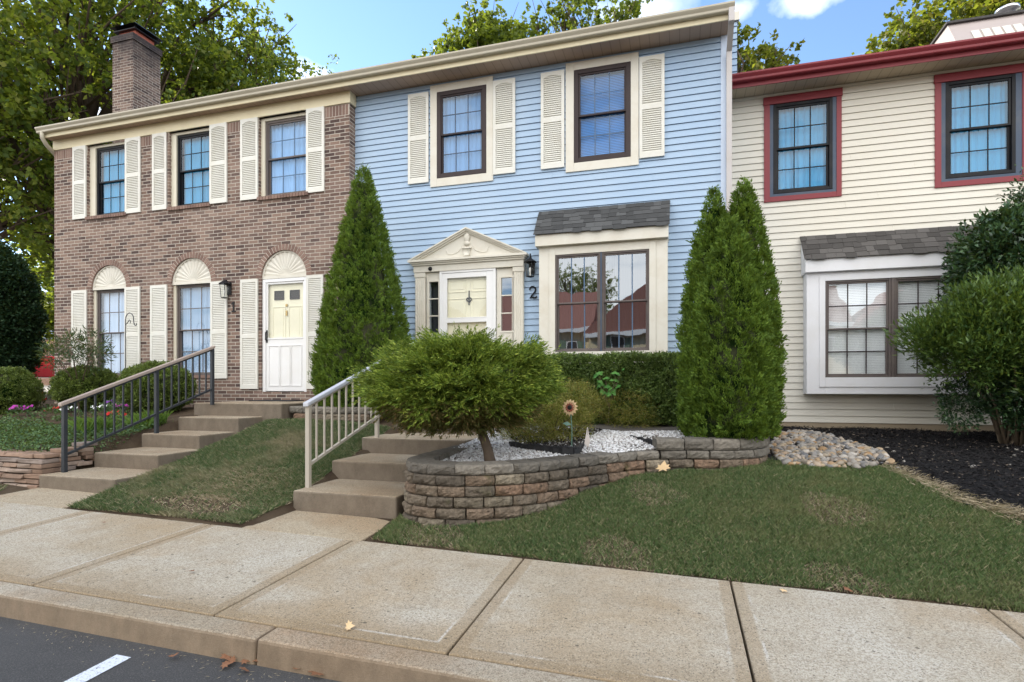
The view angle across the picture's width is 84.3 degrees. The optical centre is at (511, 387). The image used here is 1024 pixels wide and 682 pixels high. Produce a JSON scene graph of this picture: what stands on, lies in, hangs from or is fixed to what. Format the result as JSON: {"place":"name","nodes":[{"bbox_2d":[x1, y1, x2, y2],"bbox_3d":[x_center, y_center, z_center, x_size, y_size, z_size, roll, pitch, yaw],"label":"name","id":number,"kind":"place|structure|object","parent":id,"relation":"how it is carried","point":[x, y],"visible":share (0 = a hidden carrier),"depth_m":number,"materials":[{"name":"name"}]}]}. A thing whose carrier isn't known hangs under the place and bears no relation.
{"place":"outdoors","nodes":[
{"label":"outdoors","id":0,"kind":"place"},
{"bbox_2d":[0,617,340,681],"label":"road","id":1,"kind":"structure","parent":0,"point":[29,653],"depth_m":3.11,"materials":[{"name":"grey asphalt"}]},
{"bbox_2d":[64,655,130,681],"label":"parking lines","id":2,"kind":"object","parent":1,"relation":"on","point":[97,669],"visible":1,"depth_m":3.03,"materials":[{"name":"white paint"}]},
{"bbox_2d":[19,627,308,681],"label":"gutter debris","id":3,"kind":"object","parent":1,"relation":"on","point":[148,655],"visible":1,"depth_m":3.17,"materials":[{"name":"plant"}]},
{"bbox_2d":[220,654,230,658],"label":"fallen leaf","id":4,"kind":"object","parent":1,"relation":"on","point":[223,656],"visible":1,"depth_m":3.13,"materials":[{"name":"brown plant"}]},
{"bbox_2d":[220,661,232,668],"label":"fallen leaf","id":5,"kind":"object","parent":1,"relation":"on","point":[225,664],"visible":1,"depth_m":3.06,"materials":[{"name":"brown plant"}]},
{"bbox_2d":[227,655,235,661],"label":"fallen leaf","id":6,"kind":"object","parent":1,"relation":"on","point":[232,659],"visible":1,"depth_m":3.10,"materials":[{"name":"brown plant"}]},
{"bbox_2d":[66,417,390,523],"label":"lawn grass","id":7,"kind":"structure","parent":0,"point":[219,459],"depth_m":6.65,"materials":[{"name":"green plant"}]},
{"bbox_2d":[0,0,967,291],"label":"sky","id":8,"kind":"structure","parent":0,"point":[362,33],"materials":[{"name":"blue"}]},
{"bbox_2d":[0,502,1023,681],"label":"sidewalk","id":9,"kind":"structure","parent":0,"point":[602,623],"depth_m":3.55,"materials":[{"name":"concrete"}]},
{"bbox_2d":[345,620,354,629],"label":"fallen leaf","id":10,"kind":"object","parent":9,"relation":"on","point":[349,625],"visible":1,"depth_m":3.23,"materials":[{"name":"beige plant"}]},
{"bbox_2d":[0,391,1023,612],"bbox_3d":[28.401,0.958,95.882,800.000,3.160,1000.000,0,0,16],"label":"ground","id":11,"kind":"structure","parent":0,"point":[134,441],"depth_m":5.51,"materials":[{"name":"soil"}]},
{"bbox_2d":[2,404,36,418],"bbox_3d":[-8.960,0.473,10.347,0.492,0.344,0.478,0,0,16],"label":"flowering plant","id":12,"kind":"object","parent":11,"relation":"on","point":[14,407],"visible":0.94,"depth_m":10.33,"materials":[{"name":"green plant"}]},
{"bbox_2d":[0,365,46,414],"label":"boxwood shrub","id":13,"kind":"object","parent":11,"relation":"on","point":[21,386],"visible":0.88,"depth_m":11.07,"materials":[{"name":"green plant"}]},
{"bbox_2d":[0,235,48,376],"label":"evergreen tree","id":14,"kind":"object","parent":11,"relation":"on","point":[24,318],"visible":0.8,"depth_m":14.54,"materials":[{"name":"green plant"}]},
{"bbox_2d":[9,232,53,353],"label":"broadleaf tree","id":15,"kind":"object","parent":11,"relation":"on","point":[49,310],"depth_m":40.69,"materials":[{"name":"green plant"}]},
{"bbox_2d":[18,253,53,293],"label":"broadleaf tree","id":16,"kind":"object","parent":11,"relation":"on","point":[43,268],"depth_m":58.34,"materials":[{"name":"green plant"}]},
{"bbox_2d":[34,398,49,409],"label":"flowering plant","id":17,"kind":"object","parent":11,"relation":"on","point":[47,405],"visible":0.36,"depth_m":11.60,"materials":[{"name":"green plant"}]},
{"bbox_2d":[37,292,53,384],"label":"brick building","id":18,"kind":"structure","parent":11,"relation":"on","point":[45,381],"depth_m":52.40,"materials":[{"name":"brick"}]},
{"bbox_2d":[0,441,97,488],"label":"stacked stone wall","id":19,"kind":"structure","parent":11,"relation":"on","point":[30,467],"depth_m":7.05,"materials":[{"name":"beige stone"}]},
{"bbox_2d":[34,406,68,419],"bbox_3d":[-8.270,0.498,10.153,0.485,0.336,0.449,0,0,16],"label":"flowering plant","id":20,"kind":"object","parent":11,"relation":"on","point":[46,409],"visible":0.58,"depth_m":10.08,"materials":[{"name":"green plant"}]},
{"bbox_2d":[0,0,111,287],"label":"broadleaf tree","id":21,"kind":"object","parent":11,"relation":"on","point":[15,211],"visible":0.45,"depth_m":19.52,"materials":[{"name":"green plant"}]},
{"bbox_2d":[50,406,83,420],"bbox_3d":[-7.789,0.501,9.923,0.464,0.366,0.493,0,0,-20],"label":"flowering plant","id":22,"kind":"object","parent":11,"relation":"on","point":[69,408],"visible":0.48,"depth_m":9.90,"materials":[{"name":"green plant"}]},
{"bbox_2d":[34,324,117,412],"bbox_3d":[-8.212,-0.340,10.675,1.317,1.669,1.485,0,0,-29],"label":"tree","id":23,"kind":"object","parent":11,"relation":"on","point":[79,339],"visible":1,"depth_m":10.61,"materials":[{"name":"green plant"}]},
{"bbox_2d":[0,416,161,459],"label":"groundcover","id":24,"kind":"object","parent":11,"relation":"on","point":[35,430],"visible":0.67,"depth_m":8.15,"materials":[{"name":"green plant"}]},
{"bbox_2d":[46,363,118,410],"bbox_3d":[-8.357,0.013,11.105,1.370,0.990,1.236,0,0,16],"label":"boxwood shrub","id":25,"kind":"object","parent":11,"relation":"on","point":[63,387],"visible":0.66,"depth_m":10.75,"materials":[{"name":"green plant"}]},
{"bbox_2d":[68,415,126,435],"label":"ornamental grass","id":26,"kind":"object","parent":11,"relation":"on","point":[90,423],"depth_m":8.31,"materials":[{"name":"green plant"}]},
{"bbox_2d":[88,403,118,417],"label":"flowering plant","id":27,"kind":"object","parent":11,"relation":"on","point":[101,407],"visible":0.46,"depth_m":9.78,"materials":[{"name":"green plant"}]},
{"bbox_2d":[99,397,126,411],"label":"flowering plant","id":28,"kind":"object","parent":11,"relation":"on","point":[108,401],"visible":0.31,"depth_m":10.65,"materials":[{"name":"green plant"}]},
{"bbox_2d":[102,402,133,415],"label":"flowering plant","id":29,"kind":"object","parent":11,"relation":"on","point":[118,404],"visible":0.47,"depth_m":10.02,"materials":[{"name":"green plant"}]},
{"bbox_2d":[106,409,130,425],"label":"flowering plant","id":30,"kind":"object","parent":11,"relation":"on","point":[116,413],"visible":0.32,"depth_m":9.08,"materials":[{"name":"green plant"}]},
{"bbox_2d":[125,313,136,367],"bbox_3d":[-7.326,-0.458,10.879,0.295,1.954,0.017,0,0,16],"label":"shepherd hook","id":31,"kind":"object","parent":11,"relation":"on","point":[125,333],"visible":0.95,"depth_m":10.91,"materials":[{"name":"black metal"}]},
{"bbox_2d":[0,0,283,269],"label":"broadleaf tree","id":32,"kind":"object","parent":11,"relation":"on","point":[60,49],"visible":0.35,"depth_m":21.21,"materials":[{"name":"green plant"}]},
{"bbox_2d":[116,408,174,428],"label":"ornamental grass","id":33,"kind":"object","parent":11,"relation":"on","point":[162,418],"depth_m":8.70,"materials":[{"name":"green plant"}]},
{"bbox_2d":[115,359,197,413],"bbox_3d":[-6.606,0.027,10.504,1.564,1.099,1.202,0,0,16],"label":"boxwood shrub","id":34,"kind":"object","parent":11,"relation":"on","point":[136,368],"visible":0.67,"depth_m":10.17,"materials":[{"name":"green plant"}]},
{"bbox_2d":[39,401,328,492],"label":"concrete steps","id":35,"kind":"structure","parent":11,"relation":"on","point":[212,424],"depth_m":7.93,"materials":[{"name":"beige concrete"}]},
{"bbox_2d":[58,346,214,472],"bbox_3d":[-5.193,0.204,8.065,0.060,1.752,2.396,0,0,16],"label":"handrail","id":36,"kind":"object","parent":35,"relation":"on","point":[65,453],"visible":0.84,"depth_m":7.95,"materials":[{"name":"black metal"}]},
{"bbox_2d":[249,400,303,400],"bbox_3d":[-4.364,0.251,10.512,0.900,0.017,0.440,0,0,16],"label":"doormat","id":37,"kind":"object","parent":35,"relation":"on","point":[276,400],"visible":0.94,"depth_m":10.31,"materials":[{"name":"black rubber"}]},
{"bbox_2d":[0,488,389,540],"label":"walkway","id":38,"kind":"structure","parent":11,"relation":"on","point":[353,528],"depth_m":5.45,"materials":[{"name":"concrete"}]},
{"bbox_2d":[156,0,338,101],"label":"broadleaf tree","id":39,"kind":"object","parent":11,"relation":"on","point":[259,66],"visible":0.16,"depth_m":25.53,"materials":[{"name":"green plant"}]},
{"bbox_2d":[34,22,503,406],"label":"brick townhouse","id":40,"kind":"structure","parent":11,"relation":"on","point":[182,228],"depth_m":11.31,"materials":[{"name":"brown brick"}]},
{"bbox_2d":[97,289,123,375],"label":"window","id":41,"kind":"structure","parent":40,"relation":"in","point":[113,299],"depth_m":12.20,"materials":[{"name":"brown glass"}]},
{"bbox_2d":[97,145,124,214],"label":"window","id":42,"kind":"structure","parent":40,"relation":"in","point":[114,159],"depth_m":12.21,"materials":[{"name":"blue glass"}]},
{"bbox_2d":[178,131,208,205],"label":"window","id":43,"kind":"structure","parent":40,"relation":"in","point":[193,154],"depth_m":11.58,"materials":[{"name":"blue glass"}]},
{"bbox_2d":[177,284,209,374],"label":"window","id":44,"kind":"structure","parent":40,"relation":"in","point":[193,301],"depth_m":11.59,"materials":[{"name":"brown glass"}]},
{"bbox_2d":[265,281,303,390],"bbox_3d":[-4.334,-0.967,10.790,0.867,2.090,0.090,0,0,16],"label":"storm door","id":45,"kind":"structure","parent":40,"relation":"in","point":[284,356],"depth_m":10.81,"materials":[{"name":"white paint"}]},
{"bbox_2d":[266,116,305,195],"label":"window","id":46,"kind":"structure","parent":40,"relation":"in","point":[285,142],"depth_m":10.94,"materials":[{"name":"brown glass"}]},
{"bbox_2d":[269,283,302,337],"bbox_3d":[-4.312,-0.966,10.864,0.837,2.092,0.066,0,0,16],"label":"front door","id":47,"kind":"structure","parent":40,"relation":"in","point":[285,300],"depth_m":10.86,"materials":[{"name":"beige wood"}]},
{"bbox_2d":[0,581,604,681],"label":"curb","id":48,"kind":"structure","parent":11,"relation":"on","point":[330,657],"depth_m":3.14,"materials":[{"name":"concrete"}]},
{"bbox_2d":[289,406,374,423],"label":"retaining wall","id":49,"kind":"structure","parent":11,"relation":"on","point":[298,411],"depth_m":8.59,"materials":[{"name":"stone"}]},
{"bbox_2d":[307,163,411,419],"bbox_3d":[-2.416,-1.537,9.317,1.796,4.314,1.821,0,0,16],"label":"arborvitae","id":50,"kind":"object","parent":11,"relation":"on","point":[362,320],"visible":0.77,"depth_m":8.90,"materials":[{"name":"green plant"}]},
{"bbox_2d":[293,421,477,518],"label":"concrete steps","id":51,"kind":"structure","parent":11,"relation":"on","point":[372,483],"depth_m":6.37,"materials":[{"name":"beige concrete"}]},
{"bbox_2d":[303,337,420,487],"bbox_3d":[-1.782,0.166,7.328,0.066,1.861,2.820,0,0,16],"label":"handrail","id":52,"kind":"object","parent":51,"relation":"on","point":[308,405],"visible":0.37,"depth_m":6.29,"materials":[{"name":"beige metal"}]},
{"bbox_2d":[411,48,427,58],"bbox_3d":[-3.884,-8.361,30.142,5.655,18.321,5.577,0,0,-12],"label":"broadleaf tree","id":53,"kind":"object","parent":11,"relation":"on","point":[424,53],"depth_m":29.07,"materials":[{"name":"green plant"}]},
{"bbox_2d":[427,0,537,55],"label":"broadleaf tree","id":54,"kind":"object","parent":11,"relation":"on","point":[482,28],"visible":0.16,"depth_m":27.40,"materials":[{"name":"green plant"}]},
{"bbox_2d":[340,0,739,362],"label":"blue townhouse","id":55,"kind":"structure","parent":11,"relation":"on","point":[560,183],"depth_m":9.34,"materials":[{"name":"plastic"}]},
{"bbox_2d":[437,85,485,178],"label":"window","id":56,"kind":"structure","parent":55,"relation":"in","point":[461,113],"depth_m":9.99,"materials":[{"name":"blue glass"}]},
{"bbox_2d":[448,276,485,337],"bbox_3d":[-0.755,-0.990,9.908,0.980,2.040,0.070,0,0,16],"label":"front door","id":57,"kind":"structure","parent":55,"relation":"in","point":[466,296],"depth_m":9.91,"materials":[{"name":"beige wood"}]},
{"bbox_2d":[442,271,492,338],"bbox_3d":[-0.780,-0.984,9.825,0.946,2.028,0.077,0,0,16],"label":"storm door","id":58,"kind":"structure","parent":55,"relation":"in","point":[488,318],"depth_m":9.81,"materials":[{"name":"white paint"}]},
{"bbox_2d":[555,252,599,351],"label":"window","id":59,"kind":"structure","parent":55,"relation":"in","point":[577,276],"depth_m":9.18,"materials":[{"name":"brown glass"}]},
{"bbox_2d":[533,200,669,362],"bbox_3d":[1.417,-1.586,9.037,2.128,2.732,0.415,0,0,16],"label":"bay window","id":60,"kind":"structure","parent":55,"relation":"in","point":[638,226],"depth_m":8.95,"materials":[{"name":"beige paint"}]},
{"bbox_2d":[574,61,630,162],"bbox_3d":[1.500,-4.465,9.334,0.962,1.569,0.268,0,0,16],"label":"window","id":61,"kind":"structure","parent":55,"relation":"in","point":[602,94],"depth_m":9.30,"materials":[{"name":"blue glass"}]},
{"bbox_2d":[602,249,648,350],"bbox_3d":[1.796,-1.355,8.935,0.729,1.571,0.131,0,0,16],"label":"window","id":62,"kind":"structure","parent":55,"relation":"in","point":[625,274],"depth_m":8.97,"materials":[{"name":"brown glass"}]},
{"bbox_2d":[440,423,707,460],"bbox_3d":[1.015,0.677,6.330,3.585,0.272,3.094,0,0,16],"label":"white gravel","id":63,"kind":"structure","parent":11,"relation":"on","point":[604,439],"depth_m":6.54,"materials":[{"name":"white gravel"}]},
{"bbox_2d":[340,323,568,460],"bbox_3d":[-0.568,0.088,5.921,2.336,1.529,2.148,0,0,16],"label":"juniper topiary","id":64,"kind":"object","parent":63,"relation":"on","point":[480,384],"visible":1,"depth_m":5.35,"materials":[{"name":"green plant"}]},
{"bbox_2d":[508,440,584,454],"bbox_3d":[0.603,0.709,7.235,0.888,0.162,2.298,0,0,16],"label":"garden edging","id":65,"kind":"object","parent":63,"relation":"on","point":[561,450],"visible":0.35,"depth_m":6.17,"materials":[{"name":"black plastic"}]},
{"bbox_2d":[496,377,605,442],"bbox_3d":[0.480,0.360,7.199,1.402,1.025,1.102,0,0,16],"label":"spirea","id":66,"kind":"object","parent":63,"relation":"on","point":[555,408],"visible":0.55,"depth_m":7.03,"materials":[{"name":"green plant"}]},
{"bbox_2d":[508,425,601,446],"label":"bed mulch","id":67,"kind":"object","parent":63,"relation":"on","point":[556,440],"visible":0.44,"depth_m":6.97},
{"bbox_2d":[562,399,577,445],"bbox_3d":[0.649,0.466,6.322,0.189,0.668,0.056,0,0,16],"label":"metal sunflower","id":68,"kind":"object","parent":63,"relation":"on","point":[569,406],"visible":0.99,"depth_m":6.32,"materials":[{"name":"beige metal"}]},
{"bbox_2d":[584,427,589,448],"bbox_3d":[0.838,0.624,6.290,0.066,0.352,0.009,0,0,25],"label":"garden flag","id":69,"kind":"object","parent":63,"relation":"on","point":[587,441],"visible":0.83,"depth_m":6.29,"materials":[{"name":"white fabric"}]},
{"bbox_2d":[530,349,681,425],"bbox_3d":[1.317,0.017,8.391,3.078,1.168,0.816,0,0,16],"label":"boxwood hedge","id":70,"kind":"object","parent":63,"relation":"on","point":[653,374],"visible":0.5,"depth_m":8.00,"materials":[{"name":"green plant"}]},
{"bbox_2d":[593,368,623,424],"bbox_3d":[1.370,0.191,8.027,0.461,0.938,0.345,0,0,16],"label":"maple sapling","id":71,"kind":"object","parent":63,"relation":"on","point":[608,393],"visible":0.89,"depth_m":7.97,"materials":[{"name":"green plant"}]},
{"bbox_2d":[583,385,661,427],"bbox_3d":[1.564,0.297,8.142,1.343,0.831,0.938,0,0,16],"label":"spirea","id":72,"kind":"object","parent":63,"relation":"on","point":[612,413],"visible":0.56,"depth_m":7.90,"materials":[{"name":"green plant"}]},
{"bbox_2d":[630,435,658,450],"bbox_3d":[1.424,0.659,7.287,0.092,0.122,1.954,0,0,-16],"label":"garden edging","id":73,"kind":"object","parent":63,"relation":"on","point":[648,440],"visible":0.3,"depth_m":6.66,"materials":[{"name":"black plastic"}]},
{"bbox_2d":[673,185,732,436],"bbox_3d":[2.493,-0.882,6.954,1.024,3.205,0.995,0,0,16],"label":"arborvitae","id":74,"kind":"object","parent":63,"relation":"on","point":[706,230],"visible":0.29,"depth_m":6.87,"materials":[{"name":"green plant"}]},
{"bbox_2d":[678,212,784,442],"bbox_3d":[2.585,-0.669,6.667,1.118,2.777,1.085,0,0,-28],"label":"arborvitae","id":75,"kind":"object","parent":63,"relation":"on","point":[733,343],"visible":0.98,"depth_m":6.39,"materials":[{"name":"green plant"}]},
{"bbox_2d":[727,175,788,438],"bbox_3d":[2.812,-0.927,6.828,1.018,3.295,1.020,0,0,16],"label":"arborvitae","id":76,"kind":"object","parent":63,"relation":"on","point":[751,216],"visible":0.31,"depth_m":6.64,"materials":[{"name":"green plant"}]},
{"bbox_2d":[515,0,652,36],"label":"broadleaf tree","id":77,"kind":"object","parent":11,"relation":"on","point":[629,7],"visible":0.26,"depth_m":29.35,"materials":[{"name":"green plant"}]},
{"bbox_2d":[402,445,769,526],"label":"retaining wall","id":78,"kind":"structure","parent":11,"relation":"on","point":[437,492],"depth_m":5.27,"materials":[{"name":"beige stone"}]},
{"bbox_2d":[652,436,769,449],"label":"retaining wall","id":79,"kind":"structure","parent":78,"relation":"on","point":[688,443],"depth_m":6.24,"materials":[{"name":"grey stone"}]},
{"bbox_2d":[737,21,805,72],"bbox_3d":[9.466,-6.701,22.322,5.435,15.203,4.539,0,0,16],"label":"broadleaf tree","id":80,"kind":"object","parent":11,"relation":"on","point":[771,55],"visible":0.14,"depth_m":21.42,"materials":[{"name":"green plant"}]},
{"bbox_2d":[769,429,894,469],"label":"river stones","id":81,"kind":"object","parent":11,"relation":"on","point":[807,446],"visible":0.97,"depth_m":6.78,"materials":[{"name":"beige stone"}]},
{"bbox_2d":[732,2,1023,431],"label":"cream townhouse","id":82,"kind":"structure","parent":11,"relation":"on","point":[876,177],"depth_m":8.95,"materials":[{"name":"plastic"}]},
{"bbox_2d":[773,97,832,193],"bbox_3d":[4.815,-3.959,9.425,0.921,1.527,0.268,0,0,16],"label":"window","id":83,"kind":"structure","parent":82,"relation":"in","point":[802,130],"depth_m":9.38,"materials":[{"name":"blue glass"}]},
{"bbox_2d":[825,278,890,376],"bbox_3d":[5.452,-0.919,8.988,0.952,1.570,0.268,0,0,16],"label":"window","id":84,"kind":"structure","parent":82,"relation":"in","point":[856,311],"depth_m":8.95,"materials":[{"name":"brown glass"}]},
{"bbox_2d":[800,225,975,393],"bbox_3d":[5.896,-1.189,8.779,2.523,2.595,0.405,0,0,16],"label":"bay window","id":85,"kind":"structure","parent":82,"relation":"in","point":[918,252],"depth_m":8.85,"materials":[{"name":"white paint"}]},
{"bbox_2d":[894,276,963,376],"bbox_3d":[6.367,-0.919,8.717,0.952,1.570,0.268,0,0,16],"label":"window","id":86,"kind":"structure","parent":82,"relation":"in","point":[909,292],"depth_m":8.72,"materials":[{"name":"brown glass"}]},
{"bbox_2d":[946,73,1015,178],"bbox_3d":[7.140,-3.959,8.664,0.892,1.487,0.131,0,0,16],"label":"window","id":87,"kind":"structure","parent":82,"relation":"in","point":[981,112],"depth_m":8.67,"materials":[{"name":"blue glass"}]},
{"bbox_2d":[768,425,1023,515],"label":"mulch bed","id":88,"kind":"object","parent":11,"relation":"on","point":[973,485],"visible":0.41,"depth_m":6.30,"materials":[{"name":"black wood"}]},
{"bbox_2d":[880,461,1023,523],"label":"straw fringe","id":89,"kind":"object","parent":88,"relation":"on","point":[1005,509],"visible":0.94,"depth_m":5.13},
{"bbox_2d":[882,261,1023,446],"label":"broadleaf shrub","id":90,"kind":"object","parent":88,"relation":"on","point":[962,326],"visible":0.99,"depth_m":6.91,"materials":[{"name":"green plant"}]},
{"bbox_2d":[931,357,1023,444],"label":"shrub","id":91,"kind":"object","parent":88,"relation":"on","point":[1009,416],"visible":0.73,"depth_m":7.33,"materials":[{"name":"green plant"}]},
{"bbox_2d":[935,164,1023,417],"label":"holly shrub","id":92,"kind":"object","parent":88,"relation":"on","point":[992,240],"visible":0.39,"depth_m":7.43,"materials":[{"name":"green plant"}]},
{"bbox_2d":[851,0,1023,54],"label":"broadleaf tree","id":93,"kind":"object","parent":11,"relation":"on","point":[921,29],"visible":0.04,"depth_m":21.24,"materials":[{"name":"green plant"}]},
{"bbox_2d":[950,0,1023,19],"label":"broadleaf tree","id":94,"kind":"object","parent":11,"relation":"on","point":[984,7],"visible":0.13,"depth_m":19.48,"materials":[{"name":"green plant"}]},
{"bbox_2d":[370,456,1023,611],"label":"lawn grass","id":95,"kind":"structure","parent":0,"point":[862,477],"depth_m":4.69,"materials":[{"name":"green plant"}]},
{"bbox_2d":[656,461,669,470],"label":"fallen leaf","id":96,"kind":"object","parent":95,"relation":"on","point":[663,466],"visible":1,"depth_m":6.08,"materials":[{"name":"beige plant"}]},
{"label":"driveway","id":97,"kind":"structure","parent":0,"visible":0},
{"bbox_2d":[33,356,53,377],"bbox_3d":[-29.757,-1.065,35.527,2.080,1.851,5.551,0,0,-44],"label":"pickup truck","id":98,"kind":"object","parent":97,"relation":"on","point":[47,372],"visible":0.06,"depth_m":33.73,"materials":[{"name":"red paint"}]}
]}

